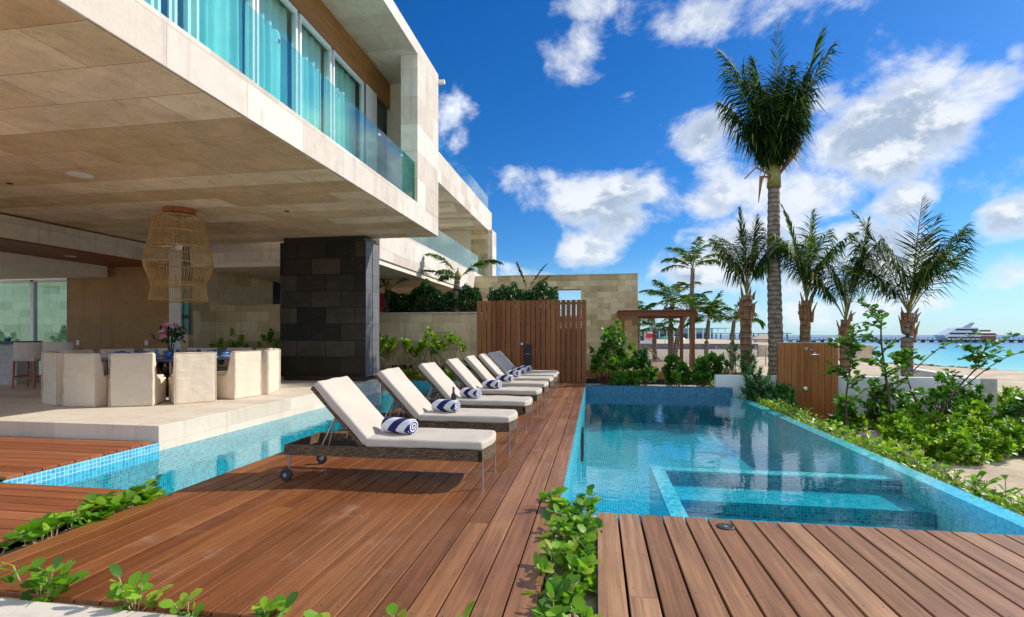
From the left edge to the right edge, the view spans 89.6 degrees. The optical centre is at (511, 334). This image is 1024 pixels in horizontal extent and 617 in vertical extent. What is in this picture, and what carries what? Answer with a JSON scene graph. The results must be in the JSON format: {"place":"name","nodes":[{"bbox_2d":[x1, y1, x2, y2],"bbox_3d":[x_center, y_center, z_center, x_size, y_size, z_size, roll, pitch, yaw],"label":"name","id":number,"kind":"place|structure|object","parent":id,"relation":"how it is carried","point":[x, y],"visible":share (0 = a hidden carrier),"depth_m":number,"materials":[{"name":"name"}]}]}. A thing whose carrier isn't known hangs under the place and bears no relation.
{"place":"outdoors","nodes":[
{"label":"outdoors","id":0,"kind":"place"},
{"bbox_2d":[0,483,125,547],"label":"deck","id":1,"kind":"structure","parent":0,"point":[20,504],"depth_m":4.34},
{"bbox_2d":[0,436,152,479],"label":"terrace deck","id":2,"kind":"structure","parent":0,"point":[21,456],"depth_m":6.06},
{"bbox_2d":[0,598,187,616],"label":"stone paving","id":3,"kind":"structure","parent":0,"point":[15,608],"depth_m":2.61,"materials":[{"name":"stone"}]},
{"bbox_2d":[0,378,380,450],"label":"terrace","id":4,"kind":"structure","parent":0,"point":[25,411],"depth_m":7.81,"materials":[{"name":"stone"}]},
{"bbox_2d":[0,341,42,384],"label":"bar counter","id":5,"kind":"object","parent":4,"relation":"on","point":[6,355],"visible":0.47,"depth_m":12.32,"materials":[{"name":"brown wood"}]},
{"bbox_2d":[11,342,42,388],"bbox_3d":[-10.735,0.670,11.492,0.575,1.021,0.500,0,0,-6],"label":"bar stool","id":6,"kind":"object","parent":4,"relation":"on","point":[27,351],"visible":0.89,"depth_m":11.30,"materials":[{"name":"fabric"}]},
{"bbox_2d":[42,352,63,405],"bbox_3d":[-7.640,0.740,8.956,0.636,0.890,0.634,0,0,32],"label":"dining chair","id":7,"kind":"object","parent":4,"relation":"on","point":[52,378],"visible":0.36,"depth_m":8.62,"materials":[{"name":"fabric"}]},
{"bbox_2d":[61,353,109,406],"bbox_3d":[-7.035,0.741,8.727,0.636,0.889,0.634,0,0,9],"label":"dining chair","id":8,"kind":"object","parent":4,"relation":"on","point":[86,381],"visible":0.84,"depth_m":8.43,"materials":[{"name":"fabric"}]},
{"bbox_2d":[108,353,165,406],"bbox_3d":[-6.334,0.741,8.766,0.636,0.890,0.634,0,0,-16],"label":"dining chair","id":9,"kind":"object","parent":4,"relation":"on","point":[136,379],"visible":1,"depth_m":8.48,"materials":[{"name":"fabric"}]},
{"bbox_2d":[101,355,229,395],"bbox_3d":[-6.773,0.855,10.327,2.500,0.820,2.500,0,0,9],"label":"dining table","id":10,"kind":"object","parent":4,"relation":"on","point":[160,365],"visible":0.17,"depth_m":9.83,"materials":[{"name":"blue paint"}]},
{"bbox_2d":[147,322,187,356],"bbox_3d":[-6.760,0.091,10.228,0.684,0.703,0.685,0,0,9],"label":"flower vase","id":11,"kind":"object","parent":10,"relation":"on","point":[168,332],"visible":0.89,"depth_m":10.18,"materials":[{"name":"pink glass"}]},
{"bbox_2d":[169,352,215,404],"bbox_3d":[-5.673,0.741,9.136,0.636,0.889,0.635,0,0,-43],"label":"dining chair","id":12,"kind":"object","parent":4,"relation":"on","point":[192,378],"visible":1,"depth_m":8.90,"materials":[{"name":"fabric"}]},
{"bbox_2d":[0,0,444,381],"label":"villa","id":13,"kind":"object","parent":4,"relation":"on","point":[305,132],"visible":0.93,"depth_m":9.68,"materials":[{"name":"stone"}]},
{"bbox_2d":[0,279,66,373],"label":"window frame","id":14,"kind":"structure","parent":13,"relation":"in","point":[33,283],"depth_m":15.42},
{"bbox_2d":[142,206,213,302],"bbox_3d":[-6.655,-1.590,10.308,1.212,1.840,1.212,0,0,9],"label":"pendant lamp","id":15,"kind":"object","parent":13,"relation":"hanging from","point":[179,211],"visible":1,"depth_m":10.11,"materials":[{"name":"wicker"}]},
{"bbox_2d":[172,0,190,34],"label":"window","id":16,"kind":"structure","parent":13,"relation":"in","point":[186,3],"depth_m":6.65,"materials":[{"name":"white metal"}]},
{"bbox_2d":[182,247,189,333],"bbox_3d":[-9.247,-1.260,14.630,0.204,2.480,0.065,0,0,9],"label":"slot window","id":17,"kind":"structure","parent":13,"relation":"in","point":[185,306],"depth_m":14.61,"materials":[{"name":"black glass"}]},
{"bbox_2d":[192,0,254,81],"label":"window","id":18,"kind":"structure","parent":13,"relation":"in","point":[195,3],"depth_m":7.90,"materials":[{"name":"white metal"}]},
{"bbox_2d":[255,0,297,113],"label":"window","id":19,"kind":"structure","parent":13,"relation":"in","point":[287,3],"depth_m":9.05,"materials":[{"name":"white metal"}]},
{"bbox_2d":[298,13,331,138],"bbox_3d":[-3.707,-4.363,9.715,0.070,2.715,1.100,0,0,9],"label":"window","id":20,"kind":"structure","parent":13,"relation":"in","point":[301,20],"depth_m":9.76,"materials":[{"name":"white metal"}]},
{"bbox_2d":[332,49,363,162],"bbox_3d":[-3.496,-4.363,11.008,0.070,2.715,1.360,0,0,9],"label":"window","id":21,"kind":"structure","parent":13,"relation":"in","point":[334,54],"depth_m":11.09,"materials":[{"name":"white metal"}]},
{"bbox_2d":[215,350,261,398],"bbox_3d":[-5.242,0.742,9.792,0.634,0.888,0.636,0,0,19],"label":"dining chair","id":22,"kind":"object","parent":4,"relation":"on","point":[240,377],"visible":0.87,"depth_m":9.56,"materials":[{"name":"fabric"}]},
{"bbox_2d":[262,349,279,393],"bbox_3d":[-5.160,0.742,10.489,0.635,0.890,0.636,0,0,-6],"label":"dining chair","id":23,"kind":"object","parent":4,"relation":"on","point":[270,371],"visible":0.45,"depth_m":10.34,"materials":[{"name":"fabric"}]},
{"bbox_2d":[0,382,585,616],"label":"sun deck","id":24,"kind":"structure","parent":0,"point":[333,536],"depth_m":3.56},
{"bbox_2d":[280,376,495,488],"bbox_3d":[-1.174,0.918,5.134,2.025,0.963,0.712,0,0,9],"label":"sun lounger","id":25,"kind":"object","parent":24,"relation":"on","point":[352,409],"visible":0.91,"depth_m":4.91,"materials":[{"name":"fabric"}]},
{"bbox_2d":[381,417,417,434],"bbox_3d":[-1.110,0.894,5.084,0.345,0.150,0.167,0,24,26],"label":"rolled towel","id":26,"kind":"object","parent":25,"relation":"on","point":[399,425],"visible":1,"depth_m":5.02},
{"bbox_2d":[351,367,517,452],"bbox_3d":[-0.941,0.916,6.571,2.025,0.968,0.712,0,0,8],"label":"sun lounger","id":27,"kind":"object","parent":24,"relation":"on","point":[410,399],"visible":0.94,"depth_m":6.33,"materials":[{"name":"fabric"}]},
{"bbox_2d":[400,362,532,430],"bbox_3d":[-0.689,0.917,8.024,2.030,0.965,0.712,0,0,10],"label":"sun lounger","id":28,"kind":"object","parent":24,"relation":"on","point":[438,379],"visible":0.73,"depth_m":7.80,"materials":[{"name":"fabric"}]},
{"bbox_2d":[430,358,541,414],"bbox_3d":[-0.460,0.918,9.459,2.025,0.963,0.712,0,0,10],"label":"sun lounger","id":29,"kind":"object","parent":24,"relation":"on","point":[462,373],"visible":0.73,"depth_m":9.24,"materials":[{"name":"fabric"}]},
{"bbox_2d":[455,355,548,404],"bbox_3d":[-0.247,0.918,10.765,2.027,0.964,0.712,0,0,10],"label":"sun lounger","id":30,"kind":"object","parent":24,"relation":"on","point":[477,368],"visible":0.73,"depth_m":10.55,"materials":[{"name":"fabric"}]},
{"bbox_2d":[477,353,553,397],"bbox_3d":[-0.049,0.919,11.990,2.030,0.963,0.712,0,0,9],"label":"sun lounger","id":31,"kind":"object","parent":24,"relation":"on","point":[490,365],"visible":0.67,"depth_m":11.78,"materials":[{"name":"fabric"}]},
{"bbox_2d":[476,352,556,391],"bbox_3d":[0.129,0.918,13.046,2.025,0.964,0.712,0,0,10],"label":"sun lounger","id":32,"kind":"object","parent":24,"relation":"on","point":[497,360],"visible":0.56,"depth_m":12.84,"materials":[{"name":"fabric"}]},
{"bbox_2d":[0,498,595,616],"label":"planting soil","id":33,"kind":"structure","parent":0,"point":[590,598],"depth_m":2.97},
{"bbox_2d":[0,556,89,602],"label":"vine plant","id":34,"kind":"object","parent":33,"relation":"on","point":[54,585],"visible":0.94,"depth_m":2.79,"materials":[{"name":"green plant"}]},
{"bbox_2d":[0,474,172,555],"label":"ground cover","id":35,"kind":"object","parent":33,"relation":"on","point":[36,528],"visible":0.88,"depth_m":3.94,"materials":[{"name":"green plant"}]},
{"bbox_2d":[105,563,173,611],"bbox_3d":[-1.948,1.341,2.663,0.349,0.270,0.148,0,0,9],"label":"vine plant","id":36,"kind":"object","parent":33,"relation":"on","point":[132,594],"visible":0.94,"depth_m":2.68,"materials":[{"name":"green plant"}]},
{"bbox_2d":[159,588,204,616],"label":"vine plant","id":37,"kind":"object","parent":33,"relation":"on","point":[185,599],"visible":0.95,"depth_m":2.62,"materials":[{"name":"green plant"}]},
{"bbox_2d":[251,591,297,616],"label":"vine plant","id":38,"kind":"object","parent":33,"relation":"on","point":[281,603],"visible":0.99,"depth_m":2.58,"materials":[{"name":"green plant"}]},
{"bbox_2d":[523,484,603,616],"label":"ground cover","id":39,"kind":"object","parent":33,"relation":"on","point":[567,593],"visible":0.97,"depth_m":3.15,"materials":[{"name":"green plant"}]},
{"bbox_2d":[0,388,763,616],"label":"deck void","id":40,"kind":"object","parent":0,"point":[20,543],"depth_m":3.47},
{"bbox_2d":[586,354,691,370],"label":"pergola deck","id":41,"kind":"structure","parent":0,"point":[657,363],"depth_m":25.23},
{"bbox_2d":[616,309,697,369],"bbox_3d":[6.122,0.190,22.274,3.100,2.420,3.060,0,0,9],"label":"pergola","id":42,"kind":"object","parent":41,"relation":"on","point":[681,314],"visible":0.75,"depth_m":20.85,"materials":[{"name":"brown wood"}]},
{"bbox_2d":[393,0,1023,334],"label":"sky","id":43,"kind":"structure","parent":0,"point":[590,138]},
{"bbox_2d":[657,339,873,361],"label":"beach","id":44,"kind":"structure","parent":0,"point":[866,351],"depth_m":58.27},
{"bbox_2d":[586,356,1023,506],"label":"ground","id":45,"kind":"structure","parent":0,"point":[1013,468],"depth_m":10.79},
{"bbox_2d":[0,380,460,494],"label":"canal basin","id":46,"kind":"object","parent":45,"relation":"in","point":[180,467],"visible":0.06,"depth_m":7.79,"materials":[{"name":"liquid"}]},
{"bbox_2d":[3,442,158,485],"bbox_3d":[-4.705,1.495,5.787,0.010,0.210,1.774,0,0,9],"label":"canal waterline","id":47,"kind":"object","parent":46,"relation":"attached to","point":[78,471],"visible":0.79,"depth_m":5.76,"materials":[{"name":"tile"}]},
{"bbox_2d":[172,151,495,347],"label":"villa wing","id":48,"kind":"structure","parent":45,"relation":"on","point":[249,273],"depth_m":17.39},
{"bbox_2d":[379,312,481,376],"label":"garden wall","id":49,"kind":"structure","parent":45,"relation":"on","point":[414,325],"depth_m":16.65,"materials":[{"name":"stone"}]},
{"bbox_2d":[477,300,586,382],"bbox_3d":[0.570,0.183,15.458,3.300,2.434,0.145,0,0,9],"label":"slat screen","id":50,"kind":"object","parent":45,"relation":"on","point":[500,320],"visible":0.73,"depth_m":15.35,"materials":[{"name":"brown wood"}]},
{"bbox_2d":[486,322,581,385],"bbox_3d":[-2.871,0.850,18.708,10.900,2.700,4.000,0,0,9],"label":"raised bed","id":51,"kind":"object","parent":45,"relation":"on","point":[540,348],"depth_m":16.04,"materials":[{"name":"wood"}]},
{"bbox_2d":[383,278,482,312],"bbox_3d":[-2.605,-1.207,17.401,3.400,1.424,0.970,0,0,9],"label":"hedge","id":52,"kind":"object","parent":51,"relation":"on","point":[439,300],"visible":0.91,"depth_m":17.14,"materials":[{"name":"green plant"}]},
{"bbox_2d":[425,253,503,311],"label":"bottle palm","id":53,"kind":"object","parent":51,"relation":"on","point":[445,276],"visible":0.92,"depth_m":16.97,"materials":[{"name":"green plant"}]},
{"bbox_2d":[486,281,560,328],"bbox_3d":[0.375,-1.008,17.156,2.564,1.616,1.159,0,0,9],"label":"hedge","id":54,"kind":"object","parent":51,"relation":"on","point":[503,292],"visible":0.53,"depth_m":16.93,"materials":[{"name":"green plant"}]},
{"bbox_2d":[464,273,637,376],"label":"boundary wall","id":55,"kind":"structure","parent":45,"relation":"on","point":[606,297],"depth_m":23.68,"materials":[{"name":"stone"}]},
{"bbox_2d":[589,318,635,384],"bbox_3d":[3.224,0.675,16.965,1.300,2.465,1.404,0,0,41],"label":"sea grape","id":56,"kind":"object","parent":45,"relation":"on","point":[611,362],"visible":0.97,"depth_m":16.78,"materials":[{"name":"green plant"}]},
{"bbox_2d":[618,347,658,385],"bbox_3d":[3.846,1.142,15.873,1.366,1.532,1.146,0,0,9],"label":"sea grape","id":57,"kind":"object","parent":45,"relation":"on","point":[646,372],"visible":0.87,"depth_m":15.70,"materials":[{"name":"green plant"}]},
{"bbox_2d":[638,306,679,359],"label":"palm","id":58,"kind":"object","parent":45,"relation":"on","point":[654,334],"visible":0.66,"depth_m":28.99,"materials":[{"name":"green plant"}]},
{"bbox_2d":[638,279,708,355],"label":"palm","id":59,"kind":"object","parent":45,"relation":"on","point":[664,289],"visible":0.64,"depth_m":29.75,"materials":[{"name":"green plant"}]},
{"bbox_2d":[660,353,692,385],"bbox_3d":[4.915,1.227,15.481,0.894,1.360,0.938,0,0,-25],"label":"sea grape","id":60,"kind":"object","parent":45,"relation":"on","point":[679,371],"visible":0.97,"depth_m":15.31,"materials":[{"name":"green plant"}]},
{"bbox_2d":[660,291,713,362],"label":"palm","id":61,"kind":"object","parent":45,"relation":"on","point":[693,303],"visible":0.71,"depth_m":27.76,"materials":[{"name":"green plant"}]},
{"bbox_2d":[660,236,720,368],"bbox_3d":[10.011,-1.442,28.787,3.265,7.690,3.010,0,0,9],"label":"palm","id":62,"kind":"object","parent":45,"relation":"on","point":[687,256],"visible":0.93,"depth_m":28.64,"materials":[{"name":"green plant"}]},
{"bbox_2d":[648,349,756,369],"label":"retaining wall","id":63,"kind":"structure","parent":45,"relation":"on","point":[661,353],"depth_m":36.37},
{"bbox_2d":[690,351,724,386],"bbox_3d":[5.732,1.190,15.269,1.020,1.439,1.127,0,0,9],"label":"sea grape","id":64,"kind":"object","parent":45,"relation":"on","point":[702,372],"visible":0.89,"depth_m":15.07,"materials":[{"name":"green plant"}]},
{"bbox_2d":[683,290,734,355],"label":"palm","id":65,"kind":"object","parent":45,"relation":"on","point":[712,307],"visible":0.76,"depth_m":28.50,"materials":[{"name":"green plant"}]},
{"bbox_2d":[711,339,759,384],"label":"needle shrub","id":66,"kind":"object","parent":45,"relation":"on","point":[742,365],"visible":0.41,"depth_m":15.48,"materials":[{"name":"green plant"}]},
{"bbox_2d":[708,299,765,370],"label":"palm","id":67,"kind":"object","parent":45,"relation":"on","point":[734,318],"visible":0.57,"depth_m":28.31,"materials":[{"name":"green plant"}]},
{"bbox_2d":[708,205,786,368],"bbox_3d":[7.437,-0.846,16.425,1.947,6.603,2.412,0,0,-42],"label":"coconut palm","id":68,"kind":"object","parent":45,"relation":"on","point":[744,261],"visible":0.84,"depth_m":16.29,"materials":[{"name":"green plant"}]},
{"bbox_2d":[557,385,940,613],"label":"swimming pool","id":69,"kind":"structure","parent":45,"relation":"in","point":[616,463],"depth_m":8.88,"materials":[{"name":"liquid"}]},
{"bbox_2d":[586,385,732,425],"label":"pool wall","id":70,"kind":"structure","parent":69,"relation":"in","point":[620,409],"depth_m":13.95,"materials":[{"name":"tile"}]},
{"bbox_2d":[650,466,898,520],"bbox_3d":[3.036,1.754,5.186,2.900,0.008,2.964,0,0,9],"label":"spa edge","id":71,"kind":"object","parent":69,"relation":"on","point":[674,505],"visible":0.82,"depth_m":6.42,"materials":[{"name":"tile"}]},
{"bbox_2d":[665,471,935,526],"bbox_3d":[3.224,2.001,5.775,2.738,0.474,1.358,0,0,9],"label":"spa riser","id":72,"kind":"object","parent":69,"relation":"on","point":[891,517],"visible":0.48,"depth_m":5.96,"materials":[{"name":"teal tile"}]},
{"bbox_2d":[730,396,1023,535],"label":"pool edge","id":73,"kind":"object","parent":69,"relation":"attached to","point":[806,447],"visible":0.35,"depth_m":7.23,"materials":[{"name":"tile"}]},
{"bbox_2d":[737,363,782,419],"bbox_3d":[6.400,1.588,13.376,1.150,1.746,1.284,0,0,9],"label":"needle shrub","id":74,"kind":"object","parent":45,"relation":"on","point":[749,384],"visible":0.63,"depth_m":13.24,"materials":[{"name":"green plant"}]},
{"bbox_2d":[714,18,842,374],"bbox_3d":[8.051,-3.561,15.791,3.606,12.031,2.918,0,0,9],"label":"coconut palm","id":75,"kind":"object","parent":45,"relation":"on","point":[774,128],"visible":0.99,"depth_m":15.69,"materials":[{"name":"green plant"}]},
{"bbox_2d":[771,381,802,410],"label":"needle shrub","id":76,"kind":"object","parent":45,"relation":"on","point":[787,392],"visible":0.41,"depth_m":12.96,"materials":[{"name":"green plant"}]},
{"bbox_2d":[776,342,837,425],"bbox_3d":[7.697,1.321,13.310,1.480,2.258,0.525,0,0,9],"label":"outdoor shower","id":77,"kind":"object","parent":45,"relation":"on","point":[802,367],"visible":0.81,"depth_m":13.44,"materials":[{"name":"brown wood"}]},
{"bbox_2d":[764,204,860,341],"bbox_3d":[9.004,-0.802,16.018,2.730,6.517,2.710,0,0,9],"label":"coconut palm","id":78,"kind":"object","parent":45,"relation":"on","point":[805,313],"visible":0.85,"depth_m":15.56,"materials":[{"name":"green plant"}]},
{"bbox_2d":[787,216,887,374],"bbox_3d":[9.599,-0.532,15.285,2.675,5.975,2.148,0,0,9],"label":"coconut palm","id":79,"kind":"object","parent":45,"relation":"on","point":[841,287],"visible":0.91,"depth_m":15.10,"materials":[{"name":"green plant"}]},
{"bbox_2d":[822,393,860,430],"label":"leafy bush","id":80,"kind":"object","parent":45,"relation":"on","point":[839,415],"visible":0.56,"depth_m":12.13,"materials":[{"name":"green plant"}]},
{"bbox_2d":[824,323,868,425],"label":"sapling","id":81,"kind":"object","parent":45,"relation":"on","point":[854,347],"visible":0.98,"depth_m":11.80,"materials":[{"name":"green plant"}]},
{"bbox_2d":[714,375,996,428],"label":"white wall","id":82,"kind":"structure","parent":45,"relation":"on","point":[734,382],"depth_m":13.35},
{"bbox_2d":[855,376,898,430],"bbox_3d":[8.900,1.732,12.457,0.878,1.459,0.918,0,0,-3],"label":"leafy bush","id":83,"kind":"object","parent":45,"relation":"on","point":[871,405],"visible":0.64,"depth_m":12.42,"materials":[{"name":"green plant"}]},
{"bbox_2d":[850,296,918,414],"bbox_3d":[8.249,0.781,11.397,1.355,3.345,0.770,0,0,9],"label":"sapling","id":84,"kind":"object","parent":45,"relation":"on","point":[883,365],"visible":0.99,"depth_m":11.39,"materials":[{"name":"green plant"}]},
{"bbox_2d":[750,394,1023,515],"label":"ground cover","id":85,"kind":"object","parent":45,"relation":"on","point":[973,485],"visible":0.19,"depth_m":6.82,"materials":[{"name":"green plant"}]},
{"bbox_2d":[876,409,930,437],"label":"beach bush","id":86,"kind":"object","parent":45,"relation":"on","point":[887,420],"visible":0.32,"depth_m":11.04,"materials":[{"name":"green plant"}]},
{"bbox_2d":[876,416,937,454],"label":"beach bush","id":87,"kind":"object","parent":45,"relation":"on","point":[904,429],"visible":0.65,"depth_m":10.24,"materials":[{"name":"green plant"}]},
{"bbox_2d":[883,402,936,426],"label":"beach bush","id":88,"kind":"object","parent":45,"relation":"on","point":[916,411],"visible":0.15,"depth_m":11.61,"materials":[{"name":"green plant"}]},
{"bbox_2d":[841,193,983,376],"bbox_3d":[11.763,-0.801,15.308,3.396,6.516,3.133,0,0,39],"label":"coconut palm","id":89,"kind":"object","parent":45,"relation":"on","point":[930,270],"visible":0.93,"depth_m":15.01,"materials":[{"name":"green plant"}]},
{"bbox_2d":[887,329,982,403],"bbox_3d":[9.764,1.164,11.968,1.952,2.588,0.846,0,0,9],"label":"sapling","id":90,"kind":"object","parent":45,"relation":"on","point":[896,357],"visible":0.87,"depth_m":12.03,"materials":[{"name":"green plant"}]},
{"bbox_2d":[918,371,976,426],"bbox_3d":[9.960,1.648,11.844,0.928,1.625,1.000,0,0,9],"label":"leafy bush","id":91,"kind":"object","parent":45,"relation":"on","point":[948,389],"visible":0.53,"depth_m":11.76,"materials":[{"name":"green plant"}]},
{"bbox_2d":[918,409,976,454],"bbox_3d":[9.039,2.023,10.710,1.034,0.941,1.067,0,0,-32],"label":"beach bush","id":92,"kind":"object","parent":45,"relation":"on","point":[940,427],"visible":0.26,"depth_m":10.65,"materials":[{"name":"green plant"}]},
{"bbox_2d":[924,428,992,465],"bbox_3d":[8.461,2.146,9.975,0.990,0.760,0.988,0,0,9],"label":"beach bush","id":93,"kind":"object","parent":45,"relation":"on","point":[959,443],"visible":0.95,"depth_m":9.72,"materials":[{"name":"green plant"}]},
{"bbox_2d":[934,408,984,431],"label":"beach bush","id":94,"kind":"object","parent":45,"relation":"on","point":[974,423],"visible":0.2,"depth_m":11.28,"materials":[{"name":"green plant"}]},
{"bbox_2d":[915,330,1023,421],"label":"sapling","id":95,"kind":"object","parent":45,"relation":"on","point":[979,357],"visible":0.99,"depth_m":11.40,"materials":[{"name":"green plant"}]},
{"bbox_2d":[944,399,997,426],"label":"beach bush","id":96,"kind":"object","parent":45,"relation":"on","point":[981,409],"visible":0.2,"depth_m":11.71,"materials":[{"name":"green plant"}]},
{"bbox_2d":[955,380,1003,423],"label":"leafy bush","id":97,"kind":"object","parent":45,"relation":"on","point":[979,389],"visible":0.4,"depth_m":12.50,"materials":[{"name":"green plant"}]},
{"bbox_2d":[967,427,1017,462],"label":"beach bush","id":98,"kind":"object","parent":45,"relation":"on","point":[989,440],"visible":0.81,"depth_m":9.93,"materials":[{"name":"green plant"}]},
{"bbox_2d":[983,415,1023,455],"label":"beach bush","id":99,"kind":"object","parent":45,"relation":"on","point":[1015,430],"visible":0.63,"depth_m":10.43,"materials":[{"name":"green plant"}]},
{"bbox_2d":[990,394,1023,421],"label":"sapling","id":100,"kind":"object","parent":45,"relation":"on","point":[1016,410],"visible":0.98,"depth_m":11.39,"materials":[{"name":"green plant"}]},
{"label":"planting bed","id":101,"kind":"structure","parent":45,"relation":"on","visible":0},
{"bbox_2d":[408,377,458,380],"bbox_3d":[-2.595,1.400,15.902,2.950,0.200,0.650,0,0,9],"label":"planter","id":102,"kind":"object","parent":101,"relation":"on","point":[424,379],"depth_m":15.59,"materials":[{"name":"stone"}]},
{"bbox_2d":[396,337,428,377],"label":"shrub","id":103,"kind":"object","parent":102,"relation":"in","point":[407,342],"visible":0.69,"depth_m":15.96,"materials":[{"name":"green plant"}]},
{"bbox_2d":[408,326,445,380],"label":"shrub","id":104,"kind":"object","parent":102,"relation":"in","point":[434,337],"visible":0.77,"depth_m":15.72,"materials":[{"name":"green plant"}]},
{"bbox_2d":[430,332,466,377],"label":"shrub","id":105,"kind":"object","parent":102,"relation":"in","point":[448,373],"visible":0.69,"depth_m":15.75,"materials":[{"name":"green plant"}]},
{"bbox_2d":[597,512,1023,616],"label":"pool deck","id":106,"kind":"structure","parent":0,"point":[783,569],"depth_m":3.06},
{"bbox_2d":[713,335,1023,370],"bbox_3d":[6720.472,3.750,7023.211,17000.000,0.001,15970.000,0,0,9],"label":"sea","id":107,"kind":"structure","parent":0,"point":[949,355],"depth_m":123.98,"materials":[{"name":"liquid"}]},
{"bbox_2d":[933,323,998,341],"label":"yacht","id":108,"kind":"object","parent":107,"relation":"on","point":[954,333],"visible":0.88,"depth_m":262.61,"materials":[{"name":"white metal"}]},
{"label":"planting bed","id":109,"kind":"structure","parent":0,"visible":0},
{"bbox_2d":[0,245,170,370],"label":"garden wall","id":110,"kind":"structure","parent":109,"relation":"on","point":[51,308],"depth_m":20.27,"materials":[{"name":"stone"}]},
{"bbox_2d":[216,304,283,377],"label":"garden wall","id":111,"kind":"structure","parent":109,"relation":"on","point":[251,323],"depth_m":15.48,"materials":[{"name":"stone"}]},
{"bbox_2d":[379,333,407,376],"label":"shrub","id":112,"kind":"object","parent":109,"relation":"on","point":[392,342],"visible":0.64,"depth_m":15.98,"materials":[{"name":"green plant"}]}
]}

